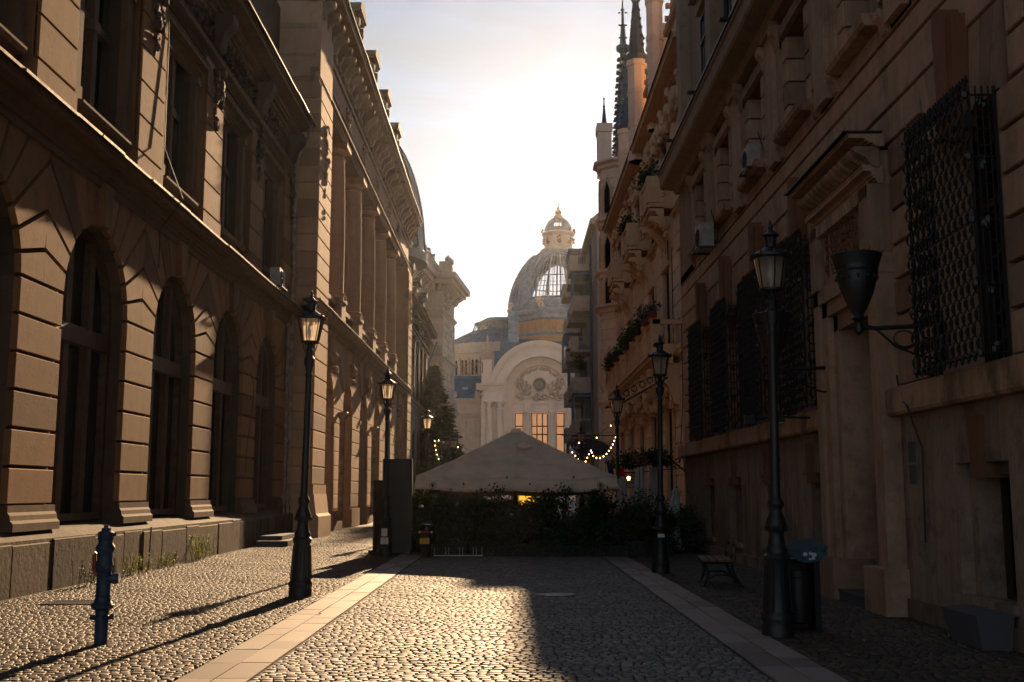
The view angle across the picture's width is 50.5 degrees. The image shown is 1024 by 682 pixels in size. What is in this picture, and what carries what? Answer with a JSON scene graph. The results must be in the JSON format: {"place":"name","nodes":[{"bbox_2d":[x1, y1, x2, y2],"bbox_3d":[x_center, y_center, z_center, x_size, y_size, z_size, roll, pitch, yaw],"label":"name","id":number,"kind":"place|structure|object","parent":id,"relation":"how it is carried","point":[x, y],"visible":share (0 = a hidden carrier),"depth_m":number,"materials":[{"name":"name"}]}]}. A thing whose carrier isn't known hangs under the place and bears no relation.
{"place":"outdoors","nodes":[
{"label":"outdoors","id":0,"kind":"place"},
{"bbox_2d":[0,528,400,681],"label":"cobbled pavement","id":1,"kind":"structure","parent":0,"point":[163,601],"depth_m":14.78,"materials":[{"name":"stone"}]},
{"bbox_2d":[38,600,113,604],"bbox_3d":[-6.505,3.911,16.217,0.890,0.024,0.600,0,-8,0],"label":"drain grate","id":2,"kind":"object","parent":1,"relation":"on","point":[71,602],"visible":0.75,"depth_m":16.16,"materials":[{"name":"black metal"}]},
{"bbox_2d":[71,556,95,586],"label":"weed","id":3,"kind":"object","parent":1,"relation":"on","point":[90,575],"visible":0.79,"depth_m":19.11,"materials":[{"name":"green plant"}]},
{"bbox_2d":[90,525,119,644],"bbox_3d":[-4.482,2.694,11.935,0.299,1.320,0.252,1,-8,-10],"label":"fire hydrant","id":4,"kind":"object","parent":1,"relation":"on","point":[102,605],"visible":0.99,"depth_m":11.88,"materials":[{"name":"metal"}]},
{"bbox_2d":[121,550,152,575],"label":"weed","id":5,"kind":"object","parent":1,"relation":"on","point":[131,566],"visible":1,"depth_m":21.83,"materials":[{"name":"green plant"}]},
{"bbox_2d":[150,552,179,568],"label":"weed","id":6,"kind":"object","parent":1,"relation":"on","point":[167,561],"visible":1,"depth_m":23.75,"materials":[{"name":"green plant"}]},
{"bbox_2d":[188,532,216,560],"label":"weed","id":7,"kind":"object","parent":1,"relation":"on","point":[199,552],"visible":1,"depth_m":26.43,"materials":[{"name":"green plant"}]},
{"bbox_2d":[256,533,293,546],"bbox_3d":[-7.250,6.292,34.362,1.000,0.330,3.400,0,-8,0],"label":"stone step","id":8,"kind":"object","parent":1,"relation":"on","point":[278,540],"visible":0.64,"depth_m":33.08,"materials":[{"name":"grey stone"}]},
{"bbox_2d":[288,290,326,597],"bbox_3d":[-3.334,1.626,17.593,0.523,4.990,0.516,1,-8,0],"label":"street lamp","id":9,"kind":"object","parent":1,"relation":"on","point":[300,583],"visible":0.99,"depth_m":17.46,"materials":[{"name":"black metal"}]},
{"bbox_2d":[368,480,382,553],"bbox_3d":[-3.512,4.715,29.106,0.400,1.950,0.650,-4,-9,28],"label":"side board","id":10,"kind":"object","parent":1,"relation":"on","point":[377,502],"visible":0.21,"depth_m":28.90,"materials":[{"name":"black"}]},
{"bbox_2d":[378,367,396,555],"bbox_3d":[-3.299,3.143,28.540,0.516,4.990,0.523,-7,-10,41],"label":"street lamp","id":11,"kind":"object","parent":1,"relation":"on","point":[387,386],"visible":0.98,"depth_m":28.46,"materials":[{"name":"black metal"}]},
{"bbox_2d":[380,528,387,543],"bbox_3d":[-3.300,5.053,28.085,0.200,0.400,0.006,0,-8,0],"label":"paper notice","id":12,"kind":"object","parent":11,"relation":"attached to","point":[384,540],"visible":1,"depth_m":28.08,"materials":[{"name":"white paper"}]},
{"bbox_2d":[382,459,412,555],"bbox_3d":[-3.020,4.370,28.621,0.780,2.500,0.600,0,-8,0],"label":"menu cabinet","id":13,"kind":"object","parent":1,"relation":"on","point":[400,482],"visible":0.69,"depth_m":28.54,"materials":[{"name":"black metal"}]},
{"bbox_2d":[421,407,433,492],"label":"street lamp","id":14,"kind":"object","parent":1,"relation":"on","point":[427,418],"visible":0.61,"depth_m":42.22,"materials":[{"name":"black metal"}]},
{"bbox_2d":[174,552,421,681],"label":"paving strip","id":15,"kind":"object","parent":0,"point":[250,659],"visible":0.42,"depth_m":12.71,"materials":[{"name":"beige stone"}]},
{"bbox_2d":[0,527,1015,681],"bbox_3d":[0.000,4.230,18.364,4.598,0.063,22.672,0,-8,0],"label":"cobbled road","id":16,"kind":"structure","parent":0,"point":[467,578],"depth_m":12.75,"materials":[{"name":"stone"}]},
{"bbox_2d":[411,487,432,551],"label":"potted shrub","id":17,"kind":"object","parent":16,"relation":"on","point":[418,499],"visible":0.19,"depth_m":29.77,"materials":[{"name":"green plant"}]},
{"bbox_2d":[418,505,438,557],"bbox_3d":[-2.063,4.870,27.894,0.896,1.310,1.874,-1,-8,7],"label":"motor scooter","id":18,"kind":"object","parent":16,"relation":"on","point":[428,537],"visible":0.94,"depth_m":27.12,"materials":[{"name":"plastic"}]},
{"bbox_2d":[407,488,461,556],"bbox_3d":[-1.879,4.668,28.232,1.455,1.897,1.195,3,-9,-24],"label":"potted shrub","id":19,"kind":"object","parent":16,"relation":"on","point":[437,503],"visible":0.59,"depth_m":28.00,"materials":[{"name":"green plant"}]},
{"bbox_2d":[434,547,482,555],"bbox_3d":[-1.360,5.327,27.479,1.240,0.230,0.040,0,-8,0],"label":"rail","id":20,"kind":"object","parent":16,"relation":"on","point":[459,553],"visible":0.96,"depth_m":27.45,"materials":[{"name":"grey metal"}]},
{"bbox_2d":[436,487,487,554],"bbox_3d":[-1.393,4.680,28.217,1.610,1.784,1.282,0,-8,0],"label":"potted shrub","id":21,"kind":"object","parent":16,"relation":"on","point":[455,545],"visible":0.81,"depth_m":27.92,"materials":[{"name":"green plant"}]},
{"bbox_2d":[451,476,514,555],"bbox_3d":[-0.745,4.538,28.164,1.670,2.041,1.283,0,-8,0],"label":"potted shrub","id":22,"kind":"object","parent":16,"relation":"on","point":[477,537],"visible":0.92,"depth_m":27.93,"materials":[{"name":"green plant"}]},
{"bbox_2d":[487,495,520,516],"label":"potted shrub","id":23,"kind":"object","parent":16,"relation":"on","point":[508,501],"visible":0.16,"depth_m":35.53,"materials":[{"name":"green plant"}]},
{"bbox_2d":[477,501,533,555],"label":"potted shrub","id":24,"kind":"object","parent":16,"relation":"on","point":[500,525],"visible":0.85,"depth_m":27.85,"materials":[{"name":"green plant"}]},
{"bbox_2d":[415,428,618,537],"bbox_3d":[0.120,4.230,31.108,5.367,3.460,5.379,0,-8,0],"label":"terrace umbrella","id":25,"kind":"object","parent":16,"relation":"on","point":[540,466],"visible":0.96,"depth_m":28.98,"materials":[{"name":"beige fabric"}]},
{"bbox_2d":[440,490,597,496],"bbox_3d":[0.220,5.370,37.215,5.084,3.120,5.084,0,-8,0],"label":"terrace umbrella","id":26,"kind":"object","parent":16,"relation":"on","point":[521,493],"visible":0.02,"depth_m":34.74,"materials":[{"name":"brown fabric"}]},
{"bbox_2d":[500,495,555,555],"bbox_3d":[0.351,4.782,28.180,1.610,1.570,1.282,-1,-8,6],"label":"potted shrub","id":27,"kind":"object","parent":16,"relation":"on","point":[523,548],"visible":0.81,"depth_m":27.88,"materials":[{"name":"green plant"}]},
{"bbox_2d":[518,476,581,556],"bbox_3d":[0.992,4.533,28.128,1.670,2.041,1.283,-1,-8,6],"label":"potted shrub","id":28,"kind":"object","parent":16,"relation":"on","point":[545,538],"visible":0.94,"depth_m":27.92,"materials":[{"name":"green plant"}]},
{"bbox_2d":[535,592,578,596],"bbox_3d":[0.730,4.111,17.602,0.720,0.028,0.720,0,-8,0],"label":"manhole cover","id":29,"kind":"object","parent":16,"relation":"on","point":[555,594],"visible":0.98,"depth_m":17.54,"materials":[{"name":"black metal"}]},
{"bbox_2d":[546,503,601,556],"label":"potted shrub","id":30,"kind":"object","parent":16,"relation":"on","point":[568,524],"visible":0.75,"depth_m":27.88,"materials":[{"name":"green plant"}]},
{"bbox_2d":[573,486,622,556],"bbox_3d":[2.182,4.637,28.249,1.455,1.967,1.195,3,-9,-22],"label":"potted shrub","id":31,"kind":"object","parent":16,"relation":"on","point":[586,542],"visible":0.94,"depth_m":27.97,"materials":[{"name":"green plant"}]},
{"bbox_2d":[608,384,624,502],"bbox_3d":[3.251,3.815,33.394,0.523,4.990,0.516,6,-10,-38],"label":"street lamp","id":32,"kind":"object","parent":16,"relation":"on","point":[616,403],"visible":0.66,"depth_m":33.50,"materials":[{"name":"black metal"}]},
{"bbox_2d":[615,475,627,512],"bbox_3d":[3.344,5.124,32.788,0.656,2.150,0.668,-4,-9,29],"label":"folded parasol","id":33,"kind":"object","parent":16,"relation":"on","point":[622,487],"visible":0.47,"depth_m":32.82,"materials":[{"name":"white fabric"}]},
{"bbox_2d":[647,467,657,514],"bbox_3d":[4.376,5.034,33.227,0.683,2.450,0.683,0,-8,0],"label":"folded parasol","id":34,"kind":"object","parent":16,"relation":"on","point":[653,481],"visible":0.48,"depth_m":33.23,"materials":[{"name":"white fabric"}]},
{"bbox_2d":[349,0,669,338],"label":"sky","id":35,"kind":"structure","parent":0,"point":[497,105],"materials":[{"name":"white"}]},
{"bbox_2d":[509,496,535,539],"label":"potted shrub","id":36,"kind":"object","parent":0,"point":[520,504],"visible":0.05,"depth_m":35.88,"materials":[{"name":"green plant"}]},
{"bbox_2d":[605,462,627,487],"bbox_3d":[3.470,4.436,36.234,0.760,0.940,0.100,0,-8,0],"label":"flag","id":37,"kind":"object","parent":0,"point":[613,471],"visible":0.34,"depth_m":36.25,"materials":[{"name":"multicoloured fabric"}]},
{"bbox_2d":[604,458,636,469],"bbox_3d":[3.485,3.844,34.244,1.245,0.481,0.704,1,-8,-4],"label":"hanging basket","id":38,"kind":"object","parent":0,"point":[612,464],"visible":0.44,"depth_m":34.10,"materials":[{"name":"green plant"}]},
{"bbox_2d":[342,501,1016,651],"bbox_3d":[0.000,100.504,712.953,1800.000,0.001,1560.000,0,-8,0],"label":"ground","id":39,"kind":"structure","parent":0,"point":[371,523],"depth_m":81.78,"materials":[{"name":"grey stone"}]},
{"bbox_2d":[0,0,316,600],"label":"stone building","id":40,"kind":"structure","parent":39,"relation":"on","point":[151,151],"depth_m":23.82,"materials":[{"name":"stone"}]},
{"bbox_2d":[46,228,110,520],"bbox_3d":[-8.527,0.585,21.120,0.246,5.740,3.280,0,-8,0],"label":"window","id":41,"kind":"structure","parent":40,"relation":"in","point":[78,468],"depth_m":21.56,"materials":[{"name":"red wood"}]},
{"bbox_2d":[80,0,110,117],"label":"window","id":42,"kind":"structure","parent":40,"relation":"in","point":[105,5],"depth_m":22.98,"materials":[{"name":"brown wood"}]},
{"bbox_2d":[142,280,182,514],"bbox_3d":[-8.527,1.271,26.072,0.246,5.740,3.280,0,-8,0],"label":"window","id":43,"kind":"structure","parent":40,"relation":"in","point":[165,388],"depth_m":26.68,"materials":[{"name":"red wood"}]},
{"bbox_2d":[169,52,181,183],"bbox_3d":[-8.674,-5.494,27.010,0.192,3.600,2.240,0,-8,0],"label":"window","id":44,"kind":"structure","parent":40,"relation":"in","point":[178,76],"depth_m":28.01,"materials":[{"name":"brown wood"}]},
{"bbox_2d":[205,315,231,510],"bbox_3d":[-8.527,1.957,31.025,0.246,5.740,3.280,0,-8,0],"label":"window","id":45,"kind":"structure","parent":40,"relation":"in","point":[218,476],"depth_m":31.74,"materials":[{"name":"red wood"}]},
{"bbox_2d":[224,123,230,230],"bbox_3d":[-8.674,-4.808,31.963,0.192,3.600,2.240,0,-8,0],"label":"window","id":46,"kind":"structure","parent":40,"relation":"in","point":[228,131],"depth_m":32.99,"materials":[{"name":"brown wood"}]},
{"bbox_2d":[250,341,268,507],"bbox_3d":[-8.527,2.644,35.978,0.246,5.740,3.280,0,-8,0],"label":"window","id":47,"kind":"structure","parent":40,"relation":"in","point":[262,384],"depth_m":36.86,"materials":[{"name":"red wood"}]},
{"bbox_2d":[263,175,267,264],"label":"window","id":48,"kind":"structure","parent":40,"relation":"in","point":[265,205],"depth_m":37.96,"materials":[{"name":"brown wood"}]},
{"bbox_2d":[270,264,287,290],"bbox_3d":[-7.767,-2.189,35.973,0.515,0.954,0.963,0,-8,0],"label":"air conditioner","id":49,"kind":"object","parent":40,"relation":"on","point":[277,276],"visible":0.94,"depth_m":35.53,"materials":[{"name":"grey metal"}]},
{"bbox_2d":[277,0,422,537],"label":"columned building","id":50,"kind":"structure","parent":39,"relation":"on","point":[359,220],"depth_m":49.14,"materials":[{"name":"stone"}]},
{"bbox_2d":[409,263,437,487],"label":"dark building","id":51,"kind":"structure","parent":39,"relation":"on","point":[424,333],"depth_m":90.07,"materials":[{"name":"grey stone"}]},
{"bbox_2d":[398,146,469,463],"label":"domed corner building","id":52,"kind":"structure","parent":39,"relation":"on","point":[445,288],"depth_m":121.95,"materials":[{"name":"grey stone"}]},
{"bbox_2d":[416,365,471,503],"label":"conifer","id":53,"kind":"object","parent":39,"relation":"on","point":[435,395],"visible":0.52,"depth_m":94.39,"materials":[{"name":"green plant"}]},
{"bbox_2d":[449,433,457,502],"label":"street lamp","id":54,"kind":"object","parent":39,"relation":"on","point":[452,440],"visible":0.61,"depth_m":60.68,"materials":[{"name":"black metal"}]},
{"bbox_2d":[454,202,578,500],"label":"domed palace","id":55,"kind":"structure","parent":39,"relation":"on","point":[520,382],"depth_m":191.58,"materials":[{"name":"stone"}]},
{"bbox_2d":[459,358,480,375],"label":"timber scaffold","id":56,"kind":"object","parent":55,"relation":"on","point":[469,363],"visible":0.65,"depth_m":196.17,"materials":[{"name":"brown wood"}]},
{"bbox_2d":[531,413,547,443],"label":"window","id":57,"kind":"structure","parent":55,"relation":"in","point":[536,426],"depth_m":190.56,"materials":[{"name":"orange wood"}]},
{"bbox_2d":[576,425,585,513],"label":"street lamp","id":58,"kind":"object","parent":39,"relation":"on","point":[582,433],"visible":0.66,"depth_m":53.21,"materials":[{"name":"black metal"}]},
{"bbox_2d":[561,213,611,515],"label":"concrete flats","id":59,"kind":"structure","parent":39,"relation":"on","point":[583,393],"depth_m":72.91,"materials":[{"name":"concrete"}]},
{"bbox_2d":[569,355,588,373],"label":"balcony plant","id":60,"kind":"object","parent":59,"relation":"on","point":[576,363],"visible":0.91,"depth_m":74.00,"materials":[{"name":"green plant"}]},
{"bbox_2d":[593,0,686,512],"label":"gothic building","id":61,"kind":"structure","parent":39,"relation":"on","point":[631,273],"depth_m":46.58,"materials":[{"name":"stone"}]},
{"bbox_2d":[562,435,623,455],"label":"oval shop sign","id":62,"kind":"object","parent":61,"relation":"attached to","point":[597,447],"visible":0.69,"depth_m":56.72,"materials":[{"name":"black metal"}]},
{"bbox_2d":[598,181,600,218],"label":"window","id":63,"kind":"structure","parent":61,"relation":"in","point":[599,189],"depth_m":62.70,"materials":[{"name":"glass"}]},
{"bbox_2d":[599,235,601,269],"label":"window","id":64,"kind":"structure","parent":61,"relation":"in","point":[600,259],"depth_m":62.42,"materials":[{"name":"stone"}]},
{"bbox_2d":[600,348,602,389],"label":"window","id":65,"kind":"structure","parent":61,"relation":"in","point":[601,358],"depth_m":61.39,"materials":[{"name":"glass"}]},
{"bbox_2d":[602,177,612,217],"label":"window","id":66,"kind":"structure","parent":61,"relation":"in","point":[607,190],"depth_m":62.15,"materials":[{"name":"stone"}]},
{"bbox_2d":[601,351,614,370],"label":"balcony plant","id":67,"kind":"object","parent":61,"relation":"on","point":[608,363],"visible":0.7,"depth_m":53.23,"materials":[{"name":"green plant"}]},
{"bbox_2d":[602,232,613,268],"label":"window","id":68,"kind":"structure","parent":61,"relation":"in","point":[607,252],"depth_m":61.74,"materials":[{"name":"glass"}]},
{"bbox_2d":[604,346,612,388],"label":"window","id":69,"kind":"structure","parent":61,"relation":"in","point":[609,349],"depth_m":60.88,"materials":[{"name":"glass"}]},
{"bbox_2d":[603,277,613,303],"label":"window","id":70,"kind":"structure","parent":61,"relation":"in","point":[606,294],"depth_m":61.49,"materials":[{"name":"glass"}]},
{"bbox_2d":[609,344,623,362],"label":"balcony plant","id":71,"kind":"object","parent":61,"relation":"on","point":[615,355],"visible":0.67,"depth_m":49.67,"materials":[{"name":"green plant"}]},
{"bbox_2d":[614,333,633,354],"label":"balcony plant","id":72,"kind":"object","parent":61,"relation":"on","point":[624,344],"visible":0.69,"depth_m":45.71,"materials":[{"name":"green plant"}]},
{"bbox_2d":[616,208,638,239],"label":"balcony plant","id":73,"kind":"object","parent":61,"relation":"on","point":[627,218],"visible":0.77,"depth_m":47.73,"materials":[{"name":"green plant"}]},
{"bbox_2d":[617,318,641,340],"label":"balcony plant","id":74,"kind":"object","parent":61,"relation":"on","point":[633,332],"visible":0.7,"depth_m":42.27,"materials":[{"name":"green plant"}]},
{"bbox_2d":[605,372,667,408],"bbox_3d":[4.140,1.643,36.159,2.368,1.122,0.060,-5,-10,35],"label":"balcony railing","id":75,"kind":"object","parent":61,"relation":"attached to","point":[631,387],"visible":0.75,"depth_m":36.10,"materials":[{"name":"black metal"}]},
{"bbox_2d":[631,300,661,326],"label":"balcony plant","id":76,"kind":"object","parent":61,"relation":"on","point":[645,315],"visible":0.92,"depth_m":38.34,"materials":[{"name":"green plant"}]},
{"bbox_2d":[631,158,662,193],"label":"balcony plant","id":77,"kind":"object","parent":61,"relation":"on","point":[642,175],"visible":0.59,"depth_m":40.68,"materials":[{"name":"green plant"}]},
{"bbox_2d":[667,240,677,489],"bbox_3d":[5.891,0.476,39.858,0.076,12.701,0.752,0,-8,-3],"label":"drainpipe","id":78,"kind":"object","parent":61,"relation":"attached to","point":[669,342],"visible":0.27,"depth_m":39.85,"materials":[{"name":"brown metal"}]},
{"bbox_2d":[652,0,1023,653],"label":"sandstone building","id":79,"kind":"structure","parent":39,"relation":"on","point":[902,489],"depth_m":16.46,"materials":[{"name":"stone"}]},
{"bbox_2d":[605,445,688,474],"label":"floral arch","id":80,"kind":"structure","parent":79,"relation":"attached to","point":[648,456],"depth_m":32.68,"materials":[{"name":"green plant"}]},
{"bbox_2d":[687,319,714,441],"bbox_3d":[5.118,1.096,29.526,0.365,3.205,2.018,0,-8,0],"label":"window grille","id":81,"kind":"object","parent":79,"relation":"attached to","point":[695,390],"depth_m":29.05,"materials":[{"name":"black metal"}]},
{"bbox_2d":[700,7,705,74],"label":"window","id":82,"kind":"structure","parent":79,"relation":"in","point":[702,19],"depth_m":31.67,"materials":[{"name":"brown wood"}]},
{"bbox_2d":[692,210,717,254],"bbox_3d":[4.887,-2.747,27.506,0.515,0.954,0.963,0,-8,0],"label":"air conditioner","id":83,"kind":"object","parent":79,"relation":"attached to","point":[704,238],"visible":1,"depth_m":27.13,"materials":[{"name":"grey metal"}]},
{"bbox_2d":[708,295,741,434],"bbox_3d":[5.118,0.629,26.159,0.365,3.205,2.018,0,-8,0],"label":"window grille","id":84,"kind":"object","parent":79,"relation":"attached to","point":[717,318],"depth_m":25.69,"materials":[{"name":"black metal"}]},
{"bbox_2d":[723,0,731,24],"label":"window","id":85,"kind":"structure","parent":79,"relation":"in","point":[727,6],"depth_m":28.25,"materials":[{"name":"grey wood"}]},
{"bbox_2d":[739,132,762,176],"bbox_3d":[5.106,-3.973,23.139,0.412,0.763,0.770,0,-8,0],"label":"air conditioner","id":86,"kind":"object","parent":79,"relation":"attached to","point":[751,153],"visible":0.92,"depth_m":22.84,"materials":[{"name":"grey metal"}]},
{"bbox_2d":[736,268,768,426],"bbox_3d":[5.118,0.169,22.840,0.365,3.205,2.018,0,-8,0],"label":"window grille","id":87,"kind":"object","parent":79,"relation":"attached to","point":[748,388],"depth_m":22.68,"materials":[{"name":"black metal"}]},
{"bbox_2d":[743,415,809,424],"bbox_3d":[4.577,1.340,18.451,1.253,0.150,0.320,0,-8,0],"label":"window sill","id":88,"kind":"structure","parent":79,"relation":"attached to","point":[748,419],"depth_m":18.36,"materials":[{"name":"brown stone"}]},
{"bbox_2d":[775,228,816,415],"bbox_3d":[5.118,-0.290,19.522,0.365,3.205,2.018,0,-8,0],"label":"window grille","id":89,"kind":"object","parent":79,"relation":"attached to","point":[791,242],"depth_m":19.01,"materials":[{"name":"black metal"}]},
{"bbox_2d":[828,245,945,362],"bbox_3d":[4.606,-0.429,13.335,1.387,1.410,0.657,0,-8,0],"label":"wall lamp","id":90,"kind":"object","parent":79,"relation":"attached to","point":[856,275],"visible":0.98,"depth_m":13.23,"materials":[{"name":"black metal"}]},
{"bbox_2d":[901,75,1011,377],"bbox_3d":[5.118,-1.244,12.638,0.365,3.205,2.018,0,-8,0],"label":"window grille","id":91,"kind":"object","parent":79,"relation":"attached to","point":[914,133],"depth_m":12.27,"materials":[{"name":"black metal"}]},
{"bbox_2d":[975,129,1007,361],"bbox_3d":[5.881,-1.152,12.628,0.138,2.950,1.720,0,-8,0],"label":"window","id":92,"kind":"structure","parent":79,"relation":"in","point":[987,137],"depth_m":13.33,"materials":[{"name":"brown wood"}]},
{"bbox_2d":[1000,478,1016,600],"bbox_3d":[5.776,2.205,12.162,0.108,1.430,1.040,0,-8,0],"label":"window","id":93,"kind":"structure","parent":79,"relation":"in","point":[1004,482],"depth_m":12.62,"materials":[{"name":"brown wood"}]},
{"bbox_2d":[602,556,849,681],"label":"paving strip","id":94,"kind":"object","parent":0,"point":[777,661],"visible":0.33,"depth_m":12.70,"materials":[{"name":"grey stone"}]},
{"bbox_2d":[593,503,644,555],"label":"potted shrub","id":95,"kind":"object","parent":94,"relation":"on","point":[613,531],"visible":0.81,"depth_m":27.89,"materials":[{"name":"green plant"}]},
{"bbox_2d":[628,551,1023,681],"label":"cobbled pavement","id":96,"kind":"structure","parent":0,"point":[940,649],"depth_m":12.13,"materials":[{"name":"stone"}]},
{"bbox_2d":[632,466,645,512],"bbox_3d":[3.752,4.867,31.840,0.685,2.400,0.643,-3,-9,22],"label":"folded parasol","id":97,"kind":"object","parent":96,"relation":"on","point":[639,475],"visible":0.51,"depth_m":31.86,"materials":[{"name":"white fabric"}]},
{"bbox_2d":[611,482,668,555],"bbox_3d":[3.249,4.615,28.262,1.610,1.927,1.282,0,-8,2],"label":"potted shrub","id":98,"kind":"object","parent":96,"relation":"on","point":[634,510],"visible":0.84,"depth_m":27.99,"materials":[{"name":"green plant"}]},
{"bbox_2d":[647,334,671,573],"bbox_3d":[3.087,2.320,22.604,0.523,4.990,0.516,3,-8,-13],"label":"street lamp","id":99,"kind":"object","parent":96,"relation":"on","point":[660,562],"visible":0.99,"depth_m":22.47,"materials":[{"name":"black metal"}]},
{"bbox_2d":[636,502,694,555],"bbox_3d":[3.920,4.895,28.165,1.455,1.405,1.195,4,-9,-24],"label":"potted shrub","id":100,"kind":"object","parent":96,"relation":"on","point":[670,518],"visible":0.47,"depth_m":27.93,"materials":[{"name":"green plant"}]},
{"bbox_2d":[652,494,696,531],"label":"potted shrub","id":101,"kind":"object","parent":96,"relation":"on","point":[682,508],"visible":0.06,"depth_m":31.27,"materials":[{"name":"green plant"}]},
{"bbox_2d":[668,487,681,552],"bbox_3d":[4.387,4.862,29.541,0.691,1.800,0.691,13,-12,-21],"label":"folded parasol","id":102,"kind":"object","parent":96,"relation":"on","point":[675,498],"visible":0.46,"depth_m":29.56,"materials":[{"name":"white fabric"}]},
{"bbox_2d":[667,504,709,552],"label":"potted shrub","id":103,"kind":"object","parent":96,"relation":"on","point":[692,523],"visible":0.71,"depth_m":29.40,"materials":[{"name":"green plant"}]},
{"bbox_2d":[697,534,744,586],"bbox_3d":[3.750,3.956,19.589,0.780,0.892,1.280,-1,-8,6],"label":"park bench","id":104,"kind":"object","parent":96,"relation":"on","point":[712,559],"visible":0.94,"depth_m":19.10,"materials":[{"name":"black paint"}]},
{"bbox_2d":[749,220,794,637],"bbox_3d":[3.127,0.982,12.947,0.523,4.990,0.516,3,-8,-13],"label":"street lamp","id":105,"kind":"object","parent":96,"relation":"on","point":[777,617],"visible":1,"depth_m":12.80,"materials":[{"name":"black metal"}]},
{"bbox_2d":[785,538,827,629],"bbox_3d":[3.505,2.953,13.143,0.521,1.092,0.457,1,-8,-8],"label":"litter bin","id":106,"kind":"object","parent":96,"relation":"on","point":[808,555],"visible":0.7,"depth_m":13.02,"materials":[{"name":"black metal"}]},
{"bbox_2d":[940,604,1014,650],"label":"stone block","id":107,"kind":"structure","parent":96,"relation":"on","point":[979,627],"depth_m":11.39,"materials":[{"name":"grey stone"}]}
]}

